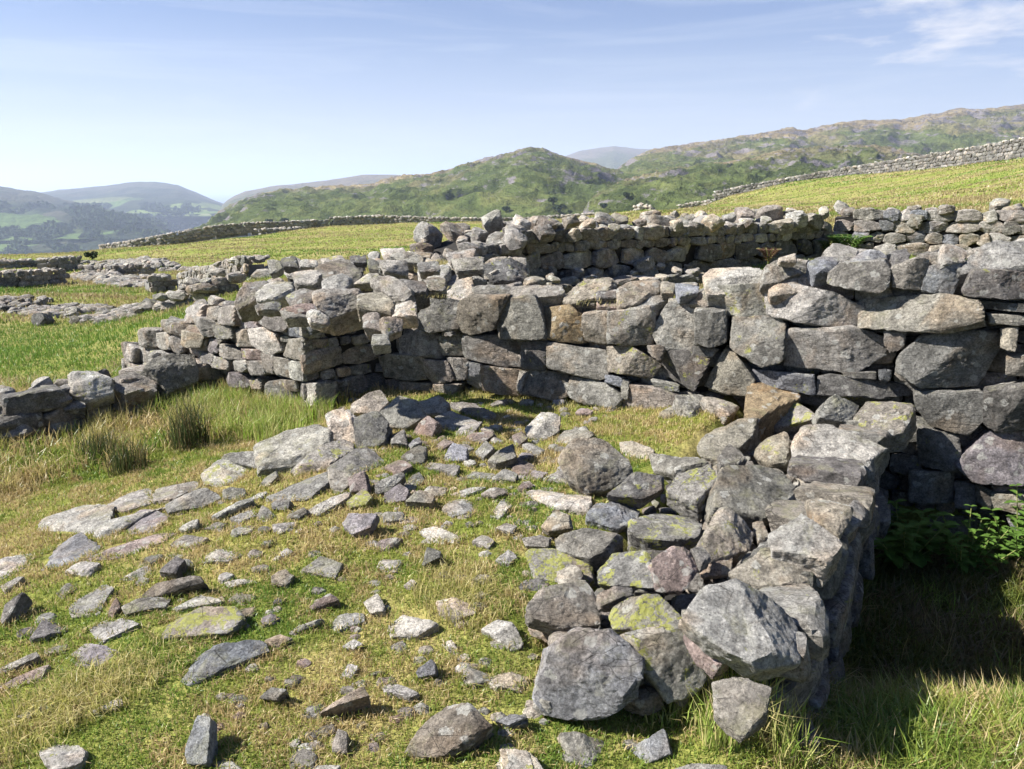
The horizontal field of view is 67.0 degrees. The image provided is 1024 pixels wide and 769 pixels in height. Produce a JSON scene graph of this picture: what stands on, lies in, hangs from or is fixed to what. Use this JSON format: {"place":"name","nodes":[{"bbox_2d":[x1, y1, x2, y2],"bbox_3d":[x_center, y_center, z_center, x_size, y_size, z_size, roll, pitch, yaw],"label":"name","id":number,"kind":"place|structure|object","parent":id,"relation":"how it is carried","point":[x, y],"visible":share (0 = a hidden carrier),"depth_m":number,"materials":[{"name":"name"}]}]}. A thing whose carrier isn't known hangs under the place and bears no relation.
{"place":"outdoors","nodes":[
{"label":"outdoors","id":0,"kind":"place"},
{"bbox_2d":[0,211,176,251],"bbox_3d":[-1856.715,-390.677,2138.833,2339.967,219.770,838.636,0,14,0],"label":"hill","id":1,"kind":"structure","parent":0,"point":[85,245],"depth_m":1855.81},
{"bbox_2d":[0,186,178,239],"bbox_3d":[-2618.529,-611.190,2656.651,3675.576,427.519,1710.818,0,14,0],"label":"hill","id":2,"kind":"structure","parent":0,"point":[16,198],"depth_m":2411.07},
{"bbox_2d":[41,182,222,214],"bbox_3d":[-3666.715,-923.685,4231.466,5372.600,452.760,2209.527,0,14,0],"label":"hill","id":3,"kind":"structure","parent":0,"point":[128,197],"depth_m":4145.02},
{"bbox_2d":[36,191,243,203],"bbox_3d":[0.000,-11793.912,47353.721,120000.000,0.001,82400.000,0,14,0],"label":"sea","id":4,"kind":"structure","parent":0,"point":[223,197],"depth_m":26013.38,"materials":[{"name":"liquid"}]},
{"bbox_2d":[208,175,396,220],"bbox_3d":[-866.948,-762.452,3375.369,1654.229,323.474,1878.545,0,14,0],"label":"hill","id":5,"kind":"structure","parent":0,"point":[360,179],"depth_m":3822.53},
{"bbox_2d":[193,147,636,241],"bbox_3d":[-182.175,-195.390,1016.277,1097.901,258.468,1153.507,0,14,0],"label":"hill","id":6,"kind":"structure","parent":0,"point":[526,182],"depth_m":778.43,"materials":[{"name":"plant"}]},
{"bbox_2d":[0,158,1023,768],"bbox_3d":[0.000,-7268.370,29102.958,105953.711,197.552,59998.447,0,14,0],"label":"ground","id":7,"kind":"structure","parent":0,"point":[684,448],"depth_m":3.19,"materials":[{"name":"plant"}]},
{"bbox_2d":[0,553,31,580],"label":"stone","id":8,"kind":"object","parent":7,"relation":"on","point":[7,564],"visible":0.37,"depth_m":3.69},
{"bbox_2d":[1,592,32,625],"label":"stone","id":9,"kind":"object","parent":7,"relation":"on","point":[15,606],"visible":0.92,"depth_m":3.16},
{"bbox_2d":[0,652,42,673],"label":"stone","id":10,"kind":"object","parent":7,"relation":"on","point":[31,658],"visible":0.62,"depth_m":2.82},
{"bbox_2d":[0,258,48,268],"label":"ruined wall","id":11,"kind":"structure","parent":7,"relation":"on","point":[14,263],"depth_m":35.43,"materials":[{"name":"stone"}]},
{"bbox_2d":[0,665,52,689],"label":"stone","id":12,"kind":"object","parent":7,"relation":"on","point":[33,674],"visible":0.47,"depth_m":2.74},
{"bbox_2d":[0,267,69,287],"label":"ruined wall","id":13,"kind":"structure","parent":7,"relation":"on","point":[20,277],"depth_m":23.87,"materials":[{"name":"stone"}]},
{"bbox_2d":[29,619,68,642],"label":"stone","id":14,"kind":"object","parent":7,"relation":"on","point":[46,628],"visible":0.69,"depth_m":3.02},
{"bbox_2d":[36,255,82,270],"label":"ruined wall","id":15,"kind":"structure","parent":7,"relation":"on","point":[63,262],"depth_m":31.63,"materials":[{"name":"stone"}]},
{"bbox_2d":[38,744,88,768],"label":"stone","id":16,"kind":"object","parent":7,"relation":"on","point":[59,757],"visible":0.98,"depth_m":2.29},
{"bbox_2d":[0,294,128,318],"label":"rubble bank","id":17,"kind":"structure","parent":7,"relation":"on","point":[29,303],"depth_m":15.46,"materials":[{"name":"stone"}]},
{"bbox_2d":[41,532,99,570],"bbox_3d":[-2.169,0.877,3.767,0.298,0.153,0.445,-14,20,-43],"label":"stone","id":18,"kind":"object","parent":7,"relation":"on","point":[68,549],"visible":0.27,"depth_m":3.78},
{"bbox_2d":[38,504,114,533],"bbox_3d":[-2.344,0.825,4.234,0.574,0.244,0.360,4,15,17],"label":"stone slab","id":19,"kind":"object","parent":7,"relation":"on","point":[84,519],"depth_m":4.24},
{"bbox_2d":[65,561,101,577],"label":"stone","id":20,"kind":"object","parent":7,"relation":"on","point":[90,569],"visible":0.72,"depth_m":3.52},
{"bbox_2d":[69,584,114,618],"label":"stone","id":21,"kind":"object","parent":7,"relation":"on","point":[90,600],"visible":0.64,"depth_m":3.22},
{"bbox_2d":[71,643,119,667],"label":"stone","id":22,"kind":"object","parent":7,"relation":"on","point":[91,650],"visible":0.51,"depth_m":2.84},
{"bbox_2d":[72,423,123,465],"bbox_3d":[-2.886,0.417,5.405,0.377,0.310,0.370,-7,16,-25],"label":"rush clump","id":23,"kind":"object","parent":7,"relation":"on","point":[95,444],"visible":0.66,"depth_m":5.39,"materials":[{"name":"green plant"}]},
{"bbox_2d":[0,200,201,253],"bbox_3d":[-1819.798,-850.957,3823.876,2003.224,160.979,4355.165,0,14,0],"label":"woodland","id":24,"kind":"object","parent":7,"relation":"on","point":[90,219],"visible":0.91,"depth_m":2092.27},
{"bbox_2d":[70,270,147,287],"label":"rubble bank","id":25,"kind":"structure","parent":7,"relation":"on","point":[119,278],"depth_m":24.76,"materials":[{"name":"stone"}]},
{"bbox_2d":[0,351,224,446],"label":"dry stone wall","id":26,"kind":"structure","parent":7,"relation":"on","point":[41,404],"depth_m":6.19,"materials":[{"name":"stone"}]},
{"bbox_2d":[90,618,139,644],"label":"stone","id":27,"kind":"object","parent":7,"relation":"on","point":[104,629],"visible":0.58,"depth_m":2.99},
{"bbox_2d":[78,262,155,274],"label":"ruined wall","id":28,"kind":"structure","parent":7,"relation":"on","point":[129,268],"depth_m":26.98,"materials":[{"name":"stone"}]},
{"bbox_2d":[94,435,149,477],"bbox_3d":[-2.555,0.456,5.103,0.352,0.282,0.406,0,14,0],"label":"rush clump","id":29,"kind":"object","parent":7,"relation":"on","point":[135,459],"visible":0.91,"depth_m":5.08,"materials":[{"name":"green plant"}]},
{"bbox_2d":[93,507,164,538],"bbox_3d":[-2.062,0.762,4.170,0.181,0.154,0.405,8,16,29],"label":"stone","id":30,"kind":"object","parent":7,"relation":"on","point":[126,522],"visible":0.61,"depth_m":4.08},
{"bbox_2d":[107,488,152,513],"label":"stone","id":31,"kind":"object","parent":7,"relation":"on","point":[135,500],"visible":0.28,"depth_m":4.39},
{"bbox_2d":[69,290,191,323],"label":"rubble bank","id":32,"kind":"structure","parent":7,"relation":"on","point":[146,304],"depth_m":13.07,"materials":[{"name":"stone"}]},
{"bbox_2d":[80,256,180,268],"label":"rubble bank","id":33,"kind":"structure","parent":7,"relation":"on","point":[148,260],"depth_m":35.49,"materials":[{"name":"stone"}]},
{"bbox_2d":[87,533,176,560],"bbox_3d":[-1.873,0.836,3.789,0.414,0.139,0.271,0,14,0],"label":"stone","id":34,"kind":"object","parent":7,"relation":"on","point":[127,548],"visible":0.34,"depth_m":3.77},
{"bbox_2d":[121,597,171,616],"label":"stone","id":35,"kind":"object","parent":7,"relation":"on","point":[150,603],"visible":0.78,"depth_m":3.12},
{"bbox_2d":[127,509,170,534],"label":"stone","id":36,"kind":"object","parent":7,"relation":"on","point":[153,519],"visible":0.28,"depth_m":4.07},
{"bbox_2d":[159,556,186,579],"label":"stone","id":37,"kind":"object","parent":7,"relation":"on","point":[175,567],"visible":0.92,"depth_m":3.36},
{"bbox_2d":[140,576,208,597],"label":"stone","id":38,"kind":"object","parent":7,"relation":"on","point":[181,586],"visible":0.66,"depth_m":3.19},
{"bbox_2d":[152,481,206,504],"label":"stone","id":39,"kind":"object","parent":7,"relation":"on","point":[161,494],"visible":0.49,"depth_m":4.42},
{"bbox_2d":[138,388,230,452],"bbox_3d":[-2.263,0.236,5.384,0.538,0.479,0.577,5,15,18],"label":"rush clump","id":40,"kind":"object","parent":7,"relation":"on","point":[190,434],"visible":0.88,"depth_m":5.38,"materials":[{"name":"green plant"}]},
{"bbox_2d":[165,488,221,514],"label":"stone","id":41,"kind":"object","parent":7,"relation":"on","point":[196,498],"visible":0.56,"depth_m":4.20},
{"bbox_2d":[172,595,221,611],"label":"stone","id":42,"kind":"object","parent":7,"relation":"on","point":[199,601],"visible":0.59,"depth_m":3.11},
{"bbox_2d":[152,267,245,311],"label":"ruined wall","id":43,"kind":"structure","parent":7,"relation":"on","point":[196,288],"depth_m":12.13,"materials":[{"name":"stone"}]},
{"bbox_2d":[185,715,217,766],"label":"stone","id":44,"kind":"object","parent":7,"relation":"on","point":[201,749],"visible":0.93,"depth_m":2.29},
{"bbox_2d":[160,606,246,639],"bbox_3d":[-1.229,0.960,2.983,0.433,0.183,0.171,2,14,8],"label":"stone","id":45,"kind":"object","parent":7,"relation":"on","point":[226,621],"visible":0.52,"depth_m":2.94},
{"bbox_2d":[139,255,269,292],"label":"ruined wall","id":46,"kind":"structure","parent":7,"relation":"on","point":[160,282],"depth_m":17.39,"materials":[{"name":"stone"}]},
{"bbox_2d":[98,219,331,248],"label":"field wall","id":47,"kind":"structure","parent":7,"relation":"on","point":[222,231],"depth_m":76.69,"materials":[{"name":"stone"}]},
{"bbox_2d":[202,549,242,563],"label":"stone","id":48,"kind":"object","parent":7,"relation":"on","point":[216,554],"visible":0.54,"depth_m":3.50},
{"bbox_2d":[201,459,249,486],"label":"stone","id":49,"kind":"object","parent":7,"relation":"on","point":[223,471],"visible":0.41,"depth_m":4.61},
{"bbox_2d":[184,640,269,686],"bbox_3d":[-1.041,1.017,2.771,0.311,0.155,0.169,-11,18,-36],"label":"stone","id":50,"kind":"object","parent":7,"relation":"on","point":[222,657],"visible":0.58,"depth_m":2.73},
{"bbox_2d":[211,498,255,520],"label":"stone","id":51,"kind":"object","parent":7,"relation":"on","point":[234,507],"visible":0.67,"depth_m":4.00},
{"bbox_2d":[222,451,255,469],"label":"stone","id":52,"kind":"object","parent":7,"relation":"on","point":[245,459],"visible":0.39,"depth_m":4.71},
{"bbox_2d":[260,687,289,702],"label":"stone","id":53,"kind":"object","parent":7,"relation":"on","point":[272,694],"visible":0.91,"depth_m":2.53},
{"bbox_2d":[271,569,294,587],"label":"stone","id":54,"kind":"object","parent":7,"relation":"on","point":[281,577],"visible":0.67,"depth_m":3.23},
{"bbox_2d":[253,424,333,476],"bbox_3d":[-1.322,0.433,4.678,0.521,0.314,0.411,0,14,0],"label":"stone slab","id":55,"kind":"object","parent":7,"relation":"on","point":[284,451],"depth_m":4.59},
{"bbox_2d":[266,471,329,501],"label":"stone","id":56,"kind":"object","parent":7,"relation":"on","point":[317,484],"visible":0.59,"depth_m":4.13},
{"bbox_2d":[289,748,318,768],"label":"stone","id":57,"kind":"object","parent":7,"relation":"on","point":[304,754],"visible":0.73,"depth_m":2.28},
{"bbox_2d":[301,556,342,579],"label":"stone","id":58,"kind":"object","parent":7,"relation":"on","point":[327,565],"visible":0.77,"depth_m":3.32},
{"bbox_2d":[290,439,354,475],"bbox_3d":[-1.069,0.495,4.544,0.208,0.268,0.427,13,19,41],"label":"stone","id":59,"kind":"object","parent":7,"relation":"on","point":[326,455],"visible":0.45,"depth_m":4.46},
{"bbox_2d":[310,594,340,611],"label":"stone","id":60,"kind":"object","parent":7,"relation":"on","point":[328,600],"visible":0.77,"depth_m":3.06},
{"bbox_2d":[308,492,351,516],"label":"stone","id":61,"kind":"object","parent":7,"relation":"on","point":[338,500],"visible":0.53,"depth_m":3.92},
{"bbox_2d":[121,247,545,409],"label":"dry stone wall","id":62,"kind":"structure","parent":7,"relation":"on","point":[323,327],"depth_m":6.08,"materials":[{"name":"stone"}]},
{"bbox_2d":[328,468,351,493],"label":"stone","id":63,"kind":"object","parent":7,"relation":"on","point":[338,480],"visible":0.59,"depth_m":4.16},
{"bbox_2d":[325,409,355,442],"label":"stone","id":64,"kind":"object","parent":7,"relation":"on","point":[340,422],"visible":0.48,"depth_m":4.85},
{"bbox_2d":[332,729,349,754],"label":"stone","id":65,"kind":"object","parent":7,"relation":"on","point":[340,744],"visible":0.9,"depth_m":2.32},
{"bbox_2d":[319,687,370,718],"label":"stone","id":66,"kind":"object","parent":7,"relation":"on","point":[357,699],"visible":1,"depth_m":2.46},
{"bbox_2d":[331,613,364,632],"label":"stone","id":67,"kind":"object","parent":7,"relation":"on","point":[348,618],"visible":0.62,"depth_m":2.96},
{"bbox_2d":[326,447,385,474],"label":"stone","id":68,"kind":"object","parent":7,"relation":"on","point":[358,458],"visible":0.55,"depth_m":4.40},
{"bbox_2d":[347,471,371,494],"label":"stone","id":69,"kind":"object","parent":7,"relation":"on","point":[359,481],"visible":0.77,"depth_m":4.08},
{"bbox_2d":[346,489,373,508],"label":"stone","id":70,"kind":"object","parent":7,"relation":"on","point":[363,497],"visible":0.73,"depth_m":3.94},
{"bbox_2d":[342,513,379,537],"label":"stone","id":71,"kind":"object","parent":7,"relation":"on","point":[362,524],"visible":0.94,"depth_m":3.64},
{"bbox_2d":[350,390,388,416],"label":"stone","id":72,"kind":"object","parent":7,"relation":"on","point":[376,400],"visible":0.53,"depth_m":5.29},
{"bbox_2d":[353,411,392,447],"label":"stone","id":73,"kind":"object","parent":7,"relation":"on","point":[372,428],"visible":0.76,"depth_m":4.74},
{"bbox_2d":[364,594,385,616],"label":"stone","id":74,"kind":"object","parent":7,"relation":"on","point":[375,604],"visible":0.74,"depth_m":3.03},
{"bbox_2d":[375,472,405,495],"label":"stone","id":75,"kind":"object","parent":7,"relation":"on","point":[384,486],"visible":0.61,"depth_m":4.08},
{"bbox_2d":[383,483,410,503],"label":"stone","id":76,"kind":"object","parent":7,"relation":"on","point":[399,492],"visible":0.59,"depth_m":4.00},
{"bbox_2d":[382,683,418,702],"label":"stone","id":77,"kind":"object","parent":7,"relation":"on","point":[406,693],"visible":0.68,"depth_m":2.54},
{"bbox_2d":[380,395,426,430],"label":"stone","id":78,"kind":"object","parent":7,"relation":"on","point":[400,412],"visible":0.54,"depth_m":5.10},
{"bbox_2d":[175,407,638,762],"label":"pebbles","id":79,"kind":"object","parent":7,"relation":"on","point":[529,711],"visible":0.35,"depth_m":2.70,"materials":[{"name":"stone"}]},
{"bbox_2d":[387,615,439,640],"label":"stone","id":80,"kind":"object","parent":7,"relation":"on","point":[415,627],"visible":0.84,"depth_m":2.87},
{"bbox_2d":[401,445,427,464],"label":"stone","id":81,"kind":"object","parent":7,"relation":"on","point":[417,454],"visible":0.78,"depth_m":4.46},
{"bbox_2d":[406,490,434,509],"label":"stone","id":82,"kind":"object","parent":7,"relation":"on","point":[422,498],"visible":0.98,"depth_m":3.89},
{"bbox_2d":[412,416,441,437],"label":"stone","id":83,"kind":"object","parent":7,"relation":"on","point":[428,425],"visible":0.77,"depth_m":4.94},
{"bbox_2d":[416,659,437,678],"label":"stone","id":84,"kind":"object","parent":7,"relation":"on","point":[428,668],"visible":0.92,"depth_m":2.62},
{"bbox_2d":[419,395,450,418],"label":"stone","id":85,"kind":"object","parent":7,"relation":"on","point":[432,407],"visible":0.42,"depth_m":5.36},
{"bbox_2d":[419,526,460,543],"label":"stone","id":86,"kind":"object","parent":7,"relation":"on","point":[437,532],"visible":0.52,"depth_m":3.56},
{"bbox_2d":[405,703,493,759],"bbox_3d":[-0.188,1.069,2.357,0.266,0.173,0.192,0,14,0],"label":"stone","id":87,"kind":"object","parent":7,"relation":"on","point":[454,730],"visible":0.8,"depth_m":2.31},
{"bbox_2d":[435,411,476,430],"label":"stone","id":88,"kind":"object","parent":7,"relation":"on","point":[452,419],"visible":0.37,"depth_m":5.23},
{"bbox_2d":[436,597,476,622],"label":"stone","id":89,"kind":"object","parent":7,"relation":"on","point":[463,605],"visible":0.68,"depth_m":2.96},
{"bbox_2d":[444,443,468,462],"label":"stone","id":90,"kind":"object","parent":7,"relation":"on","point":[455,451],"visible":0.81,"depth_m":4.49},
{"bbox_2d":[442,499,473,518],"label":"stone","id":91,"kind":"object","parent":7,"relation":"on","point":[458,507],"visible":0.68,"depth_m":3.83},
{"bbox_2d":[329,212,594,225],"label":"field wall","id":92,"kind":"structure","parent":7,"relation":"on","point":[363,220],"depth_m":84.19,"materials":[{"name":"stone"}]},
{"bbox_2d":[450,402,495,420],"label":"stone","id":93,"kind":"object","parent":7,"relation":"on","point":[475,409],"visible":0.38,"depth_m":5.51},
{"bbox_2d":[462,666,490,689],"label":"stone","id":94,"kind":"object","parent":7,"relation":"on","point":[473,675],"visible":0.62,"depth_m":2.61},
{"bbox_2d":[481,620,523,651],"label":"stone","id":95,"kind":"object","parent":7,"relation":"on","point":[503,632],"visible":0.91,"depth_m":2.80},
{"bbox_2d":[488,444,517,470],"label":"stone","id":96,"kind":"object","parent":7,"relation":"on","point":[505,457],"visible":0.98,"depth_m":4.34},
{"bbox_2d":[487,671,529,692],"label":"stone","id":97,"kind":"object","parent":7,"relation":"on","point":[507,679],"visible":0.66,"depth_m":2.58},
{"bbox_2d":[0,375,1023,768],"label":"tussock grass","id":98,"kind":"structure","parent":7,"relation":"on","point":[264,425],"depth_m":2.88,"materials":[{"name":"plant"}]},
{"bbox_2d":[0,157,1023,385],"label":"pasture grass","id":99,"kind":"structure","parent":7,"relation":"on","point":[38,291],"depth_m":25.51,"materials":[{"name":"plant"}]},
{"bbox_2d":[496,749,532,768],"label":"stone","id":100,"kind":"object","parent":7,"relation":"on","point":[519,759],"visible":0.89,"depth_m":2.24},
{"bbox_2d":[522,535,550,548],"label":"stone","id":101,"kind":"object","parent":7,"relation":"on","point":[538,541],"visible":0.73,"depth_m":3.39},
{"bbox_2d":[525,412,560,440],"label":"stone","id":102,"kind":"object","parent":7,"relation":"on","point":[543,425],"visible":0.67,"depth_m":4.92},
{"bbox_2d":[541,511,572,536],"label":"stone","id":103,"kind":"object","parent":7,"relation":"on","point":[557,523],"visible":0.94,"depth_m":3.47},
{"bbox_2d":[529,490,592,515],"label":"stone","id":104,"kind":"object","parent":7,"relation":"on","point":[579,504],"visible":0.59,"depth_m":3.79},
{"bbox_2d":[554,426,594,442],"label":"stone","id":105,"kind":"object","parent":7,"relation":"on","point":[582,432],"visible":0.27,"depth_m":4.82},
{"bbox_2d":[557,437,633,495],"bbox_3d":[0.435,0.456,4.039,0.403,0.361,0.372,0,14,0],"label":"stone","id":106,"kind":"object","parent":7,"relation":"on","point":[595,466],"visible":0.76,"depth_m":3.91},
{"bbox_2d":[409,205,833,293],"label":"dry stone wall","id":107,"kind":"structure","parent":7,"relation":"on","point":[568,253],"depth_m":9.62,"materials":[{"name":"stone"}]},
{"bbox_2d":[378,238,1023,540],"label":"dry stone wall","id":108,"kind":"structure","parent":7,"relation":"on","point":[935,338],"depth_m":4.86,"materials":[{"name":"stone"}]},
{"bbox_2d":[519,382,916,768],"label":"ruined wall","id":109,"kind":"structure","parent":7,"relation":"on","point":[751,557],"depth_m":2.83,"materials":[{"name":"stone"}]},
{"bbox_2d":[824,234,873,247],"bbox_3d":[4.862,-1.966,11.188,0.635,0.385,0.652,0,14,0],"label":"fern","id":110,"kind":"object","parent":7,"relation":"on","point":[843,240],"visible":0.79,"depth_m":11.06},
{"bbox_2d":[712,137,1023,201],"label":"field wall","id":111,"kind":"structure","parent":7,"relation":"on","point":[1006,149],"depth_m":83.81,"materials":[{"name":"stone"}]},
{"bbox_2d":[874,499,963,569],"bbox_3d":[2.248,0.869,4.290,0.433,0.377,0.712,9,17,32],"label":"nettle plant","id":112,"kind":"object","parent":7,"relation":"on","point":[901,544],"visible":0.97,"depth_m":4.24,"materials":[{"name":"green plant"}]},
{"bbox_2d":[830,198,1023,257],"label":"dry stone wall","id":113,"kind":"structure","parent":7,"relation":"on","point":[914,230],"depth_m":11.05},
{"bbox_2d":[936,504,1023,575],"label":"nettle plant","id":114,"kind":"object","parent":7,"relation":"on","point":[965,556],"visible":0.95,"depth_m":4.30,"materials":[{"name":"green plant"}]},
{"bbox_2d":[980,483,1023,565],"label":"nettle plant","id":115,"kind":"object","parent":7,"relation":"on","point":[1016,541],"visible":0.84,"depth_m":4.41,"materials":[{"name":"green plant"}]},
{"bbox_2d":[0,0,1023,190],"label":"sky","id":116,"kind":"structure","parent":0,"point":[194,95],"materials":[{"name":"blue"}]},
{"bbox_2d":[565,146,650,168],"bbox_3d":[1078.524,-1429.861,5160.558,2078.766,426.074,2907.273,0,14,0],"label":"hill","id":117,"kind":"structure","parent":0,"point":[613,157],"depth_m":5697.05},
{"bbox_2d":[583,144,922,213],"bbox_3d":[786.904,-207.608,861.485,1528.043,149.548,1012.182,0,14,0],"label":"hill","id":118,"kind":"structure","parent":0,"point":[672,188],"depth_m":659.70,"materials":[{"name":"plant"}]},
{"bbox_2d":[618,104,1023,175],"bbox_3d":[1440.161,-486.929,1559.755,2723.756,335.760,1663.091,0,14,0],"label":"hill","id":119,"kind":"structure","parent":0,"point":[948,130],"depth_m":1505.12,"materials":[{"name":"plant"}]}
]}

